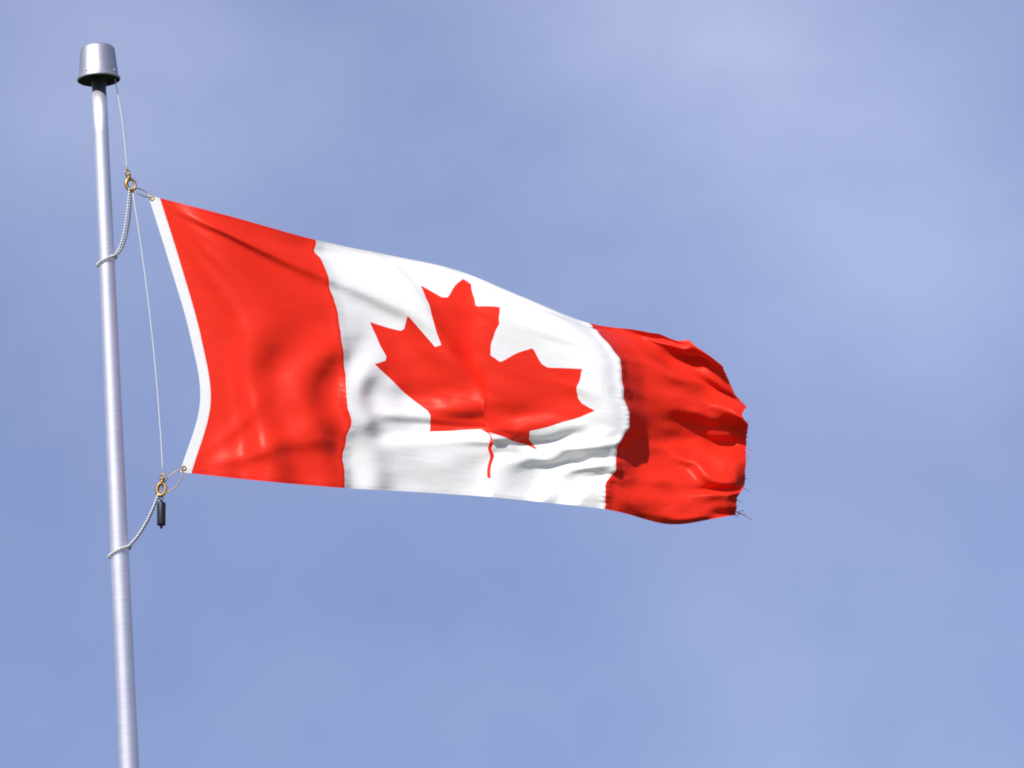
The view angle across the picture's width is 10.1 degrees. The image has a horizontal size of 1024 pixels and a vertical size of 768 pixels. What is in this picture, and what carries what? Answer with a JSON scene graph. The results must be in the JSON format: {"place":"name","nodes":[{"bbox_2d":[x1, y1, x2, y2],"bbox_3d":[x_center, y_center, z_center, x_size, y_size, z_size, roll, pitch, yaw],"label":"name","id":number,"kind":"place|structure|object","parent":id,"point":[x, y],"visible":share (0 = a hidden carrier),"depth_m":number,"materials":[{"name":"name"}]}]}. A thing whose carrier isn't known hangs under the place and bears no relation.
{"place":"outdoors","nodes":[
{"label":"outdoors","id":0,"kind":"place"},
{"bbox_2d":[77,42,751,767],"bbox_3d":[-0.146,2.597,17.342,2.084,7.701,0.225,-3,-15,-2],"label":"flagpole","id":1,"kind":"object","parent":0,"point":[325,364],"visible":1,"depth_m":18.03,"materials":[{"name":"fabric"}]},
{"bbox_2d":[0,0,1023,767],"label":"sky","id":2,"kind":"structure","parent":0,"point":[824,199],"materials":[{"name":"blue"}]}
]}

